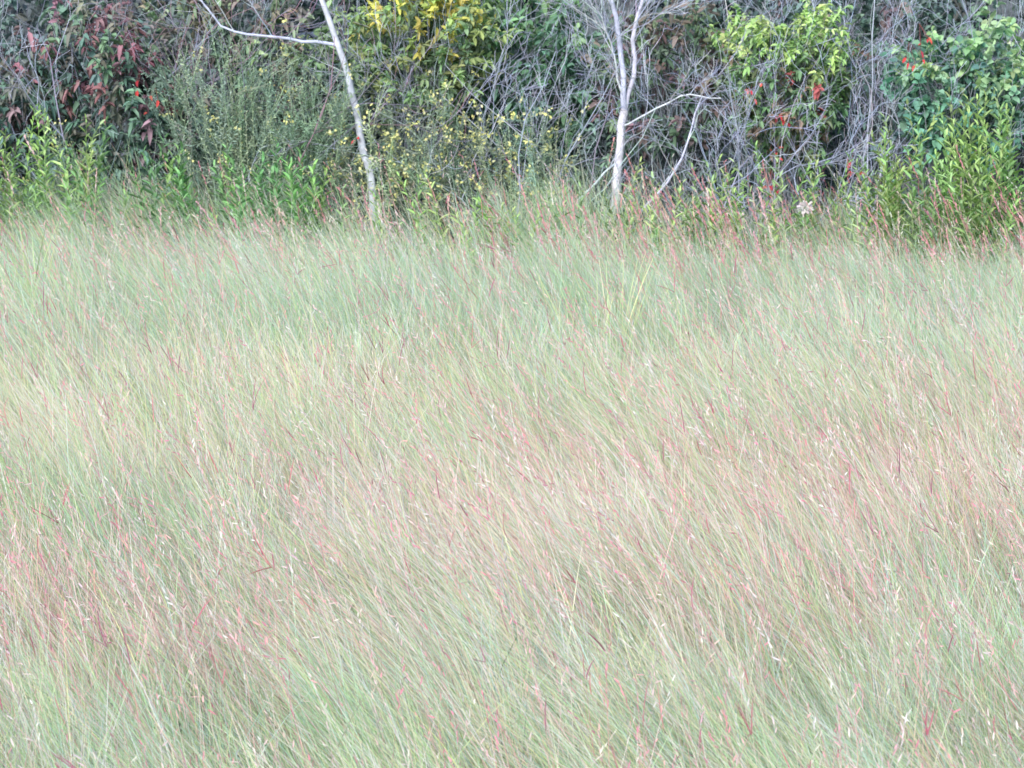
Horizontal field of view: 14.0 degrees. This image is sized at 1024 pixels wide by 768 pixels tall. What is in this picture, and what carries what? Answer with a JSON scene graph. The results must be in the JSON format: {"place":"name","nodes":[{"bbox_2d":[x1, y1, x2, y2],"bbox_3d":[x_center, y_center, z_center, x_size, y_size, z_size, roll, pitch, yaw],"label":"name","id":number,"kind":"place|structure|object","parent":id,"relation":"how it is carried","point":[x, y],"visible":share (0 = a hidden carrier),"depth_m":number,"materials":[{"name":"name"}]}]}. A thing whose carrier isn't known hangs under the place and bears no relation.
{"place":"outdoors","nodes":[
{"label":"outdoors","id":0,"kind":"place"},
{"bbox_2d":[0,0,1023,767],"bbox_3d":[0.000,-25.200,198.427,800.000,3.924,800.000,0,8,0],"label":"ground","id":1,"kind":"structure","parent":0,"point":[589,28],"depth_m":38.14,"materials":[{"name":"green plant"}]},
{"bbox_2d":[0,0,78,207],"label":"red leaved shrub","id":2,"kind":"object","parent":1,"relation":"on","point":[16,105],"visible":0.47,"depth_m":29.51,"materials":[{"name":"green plant"}]},
{"bbox_2d":[0,103,106,270],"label":"goldenrod patch","id":3,"kind":"object","parent":1,"relation":"on","point":[42,183],"visible":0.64,"depth_m":28.60,"materials":[{"name":"green plant"}]},
{"bbox_2d":[0,118,109,244],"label":"feathery groundsel","id":4,"kind":"object","parent":1,"relation":"on","point":[55,173],"visible":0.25,"depth_m":29.04,"materials":[{"name":"green plant"}]},
{"bbox_2d":[0,0,196,191],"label":"background thicket","id":5,"kind":"object","parent":1,"relation":"on","point":[12,8],"visible":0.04,"depth_m":31.56,"materials":[{"name":"grey plant"}]},
{"bbox_2d":[0,0,230,244],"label":"red leaved shrub","id":6,"kind":"object","parent":1,"relation":"on","point":[124,70],"visible":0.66,"depth_m":29.29,"materials":[{"name":"green plant"}]},
{"bbox_2d":[0,0,364,196],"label":"bare twiggy shrub","id":7,"kind":"object","parent":1,"relation":"on","point":[18,77],"visible":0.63,"depth_m":29.05,"materials":[{"name":"grey plant"}]},
{"bbox_2d":[56,116,333,265],"bbox_3d":[-2.168,-1.208,28.559,1.908,1.227,1.004,0,8,0],"label":"goldenrod patch","id":8,"kind":"object","parent":1,"relation":"on","point":[180,181],"visible":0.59,"depth_m":28.49,"materials":[{"name":"green plant"}]},
{"bbox_2d":[6,0,417,222],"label":"background thicket","id":9,"kind":"object","parent":1,"relation":"on","point":[62,10],"visible":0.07,"depth_m":31.10,"materials":[{"name":"green plant"}]},
{"bbox_2d":[134,0,338,235],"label":"green shrub","id":10,"kind":"object","parent":1,"relation":"on","point":[168,37],"visible":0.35,"depth_m":30.02,"materials":[{"name":"green plant"}]},
{"bbox_2d":[124,8,382,230],"bbox_3d":[-1.845,-1.762,29.144,1.755,1.719,1.182,-2,8,-14],"label":"feathery groundsel","id":11,"kind":"object","parent":1,"relation":"on","point":[238,147],"visible":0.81,"depth_m":28.99,"materials":[{"name":"green plant"}]},
{"bbox_2d":[174,0,389,248],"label":"leaning pale tree","id":12,"kind":"object","parent":1,"relation":"on","point":[350,87],"visible":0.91,"depth_m":28.95,"materials":[{"name":"white plant"}]},
{"bbox_2d":[101,0,479,239],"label":"bare twiggy shrub","id":13,"kind":"object","parent":1,"relation":"on","point":[213,79],"visible":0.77,"depth_m":29.08,"materials":[{"name":"grey plant"}]},
{"bbox_2d":[121,0,480,238],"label":"bare twiggy shrub","id":14,"kind":"object","parent":1,"relation":"on","point":[259,40],"visible":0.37,"depth_m":29.93,"materials":[{"name":"grey plant"}]},
{"bbox_2d":[0,208,653,360],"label":"tall reed clump","id":15,"kind":"object","parent":1,"relation":"on","point":[607,297],"visible":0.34,"depth_m":24.58,"materials":[{"name":"green plant"}]},
{"bbox_2d":[205,0,477,240],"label":"green shrub","id":16,"kind":"object","parent":1,"relation":"on","point":[319,67],"visible":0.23,"depth_m":29.84,"materials":[{"name":"green plant"}]},
{"bbox_2d":[206,0,592,221],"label":"background thicket","id":17,"kind":"object","parent":1,"relation":"on","point":[305,5],"visible":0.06,"depth_m":31.55,"materials":[{"name":"green plant"}]},
{"bbox_2d":[333,0,523,249],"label":"golden leaved shrub","id":18,"kind":"object","parent":1,"relation":"on","point":[480,20],"visible":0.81,"depth_m":29.41,"materials":[{"name":"yellow plant"}]},
{"bbox_2d":[292,64,589,256],"bbox_3d":[-0.505,-1.542,29.100,2.104,1.339,1.113,0,8,0],"label":"feathery groundsel","id":19,"kind":"object","parent":1,"relation":"on","point":[393,166],"visible":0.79,"depth_m":29.09,"materials":[{"name":"green plant"}]},
{"bbox_2d":[303,167,586,279],"bbox_3d":[-0.442,-1.002,28.537,1.961,0.976,0.936,0,8,0],"label":"goldenrod patch","id":20,"kind":"object","parent":1,"relation":"on","point":[417,221],"visible":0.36,"depth_m":28.41,"materials":[{"name":"green plant"}]},
{"bbox_2d":[241,0,653,246],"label":"bare twiggy shrub","id":21,"kind":"object","parent":1,"relation":"on","point":[510,76],"visible":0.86,"depth_m":29.06,"materials":[{"name":"grey plant"}]},
{"bbox_2d":[0,135,1023,313],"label":"pink plume grass","id":22,"kind":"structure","parent":1,"relation":"on","point":[719,209],"depth_m":27.51,"materials":[{"name":"pink plant"}]},
{"bbox_2d":[420,0,632,237],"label":"green shrub","id":23,"kind":"object","parent":1,"relation":"on","point":[546,27],"visible":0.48,"depth_m":29.88,"materials":[{"name":"green plant"}]},
{"bbox_2d":[135,24,931,197],"bbox_3d":[0.148,-1.900,29.051,5.530,1.197,0.442,0,8,0],"label":"scarlet creeper","id":24,"kind":"object","parent":1,"relation":"on","point":[751,92],"visible":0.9,"depth_m":28.96,"materials":[{"name":"red plant"}]},
{"bbox_2d":[321,0,770,227],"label":"bare twiggy shrub","id":25,"kind":"object","parent":1,"relation":"on","point":[603,124],"visible":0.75,"depth_m":28.98,"materials":[{"name":"grey plant"}]},
{"bbox_2d":[447,71,646,239],"bbox_3d":[0.270,-1.609,29.882,1.500,1.322,0.979,0,8,0],"label":"green shrub","id":26,"kind":"object","parent":1,"relation":"on","point":[581,155],"visible":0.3,"depth_m":29.77,"materials":[{"name":"green plant"}]},
{"bbox_2d":[435,0,800,221],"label":"background thicket","id":27,"kind":"object","parent":1,"relation":"on","point":[660,7],"visible":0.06,"depth_m":31.19,"materials":[{"name":"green plant"}]},
{"bbox_2d":[536,0,737,241],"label":"forked pale tree","id":28,"kind":"object","parent":1,"relation":"on","point":[618,159],"visible":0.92,"depth_m":28.99,"materials":[{"name":"white plant"}]},
{"bbox_2d":[578,0,760,247],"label":"shrub","id":29,"kind":"object","parent":1,"relation":"on","point":[662,64],"visible":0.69,"depth_m":29.65,"materials":[{"name":"green plant"}]},
{"bbox_2d":[563,118,786,244],"bbox_3d":[1.164,-1.403,29.963,1.429,1.044,1.176,-6,10,-35],"label":"green shrub","id":30,"kind":"object","parent":1,"relation":"on","point":[706,152],"visible":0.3,"depth_m":29.85,"materials":[{"name":"green plant"}]},
{"bbox_2d":[551,140,865,284],"bbox_3d":[1.333,-1.040,28.410,2.204,1.196,0.808,-1,8,-5],"label":"goldenrod patch","id":31,"kind":"object","parent":1,"relation":"on","point":[774,183],"visible":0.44,"depth_m":28.41,"materials":[{"name":"green plant"}]},
{"bbox_2d":[532,0,940,219],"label":"bare twiggy shrub","id":32,"kind":"object","parent":1,"relation":"on","point":[778,22],"visible":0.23,"depth_m":30.15,"materials":[{"name":"grey plant"}]},
{"bbox_2d":[567,0,929,272],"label":"bare twiggy shrub","id":33,"kind":"object","parent":1,"relation":"on","point":[738,151],"visible":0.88,"depth_m":28.73,"materials":[{"name":"grey plant"}]},
{"bbox_2d":[709,0,864,250],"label":"autumn shrub","id":34,"kind":"object","parent":1,"relation":"on","point":[763,39],"visible":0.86,"depth_m":29.25,"materials":[{"name":"green plant"}]},
{"bbox_2d":[796,200,813,263],"bbox_3d":[1.969,-0.794,28.069,0.122,0.892,0.106,0,8,0],"label":"white flower","id":35,"kind":"object","parent":1,"relation":"on","point":[801,205],"visible":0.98,"depth_m":28.01,"materials":[{"name":"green plant"}]},
{"bbox_2d":[637,0,984,246],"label":"bare twiggy shrub","id":36,"kind":"object","parent":1,"relation":"on","point":[850,142],"visible":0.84,"depth_m":28.96,"materials":[{"name":"grey plant"}]},
{"bbox_2d":[664,0,975,220],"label":"background thicket","id":37,"kind":"object","parent":1,"relation":"on","point":[879,9],"visible":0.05,"depth_m":31.50,"materials":[{"name":"grey plant"}]},
{"bbox_2d":[681,0,1023,238],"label":"bare twiggy shrub","id":38,"kind":"object","parent":1,"relation":"on","point":[872,67],"visible":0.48,"depth_m":29.43,"materials":[{"name":"grey plant"}]},
{"bbox_2d":[725,0,1009,236],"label":"green shrub","id":39,"kind":"object","parent":1,"relation":"on","point":[867,30],"visible":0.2,"depth_m":30.18,"materials":[{"name":"green plant"}]},
{"bbox_2d":[790,51,1023,241],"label":"green shrub","id":40,"kind":"object","parent":1,"relation":"on","point":[843,131],"visible":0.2,"depth_m":29.93,"materials":[{"name":"green plant"}]},
{"bbox_2d":[827,0,1023,216],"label":"bare twiggy shrub","id":41,"kind":"object","parent":1,"relation":"on","point":[1020,5],"visible":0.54,"depth_m":29.23,"materials":[{"name":"grey plant"}]},
{"bbox_2d":[849,89,1023,282],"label":"goldenrod patch","id":42,"kind":"object","parent":1,"relation":"on","point":[896,205],"visible":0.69,"depth_m":28.40,"materials":[{"name":"green plant"}]},
{"bbox_2d":[872,0,1023,218],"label":"background thicket","id":43,"kind":"object","parent":1,"relation":"on","point":[1014,8],"visible":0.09,"depth_m":31.25,"materials":[{"name":"grey plant"}]},
{"bbox_2d":[878,0,1023,254],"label":"broad leaved shrub","id":44,"kind":"object","parent":1,"relation":"on","point":[1005,77],"visible":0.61,"depth_m":29.11,"materials":[{"name":"green plant"}]},
{"bbox_2d":[935,85,1023,263],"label":"goldenrod patch","id":45,"kind":"object","parent":1,"relation":"on","point":[997,159],"visible":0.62,"depth_m":28.53,"materials":[{"name":"green plant"}]},
{"bbox_2d":[995,28,1023,158],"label":"broad leaved shrub","id":46,"kind":"object","parent":1,"relation":"on","point":[1018,76],"visible":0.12,"depth_m":29.61,"materials":[{"name":"green plant"}]}
]}

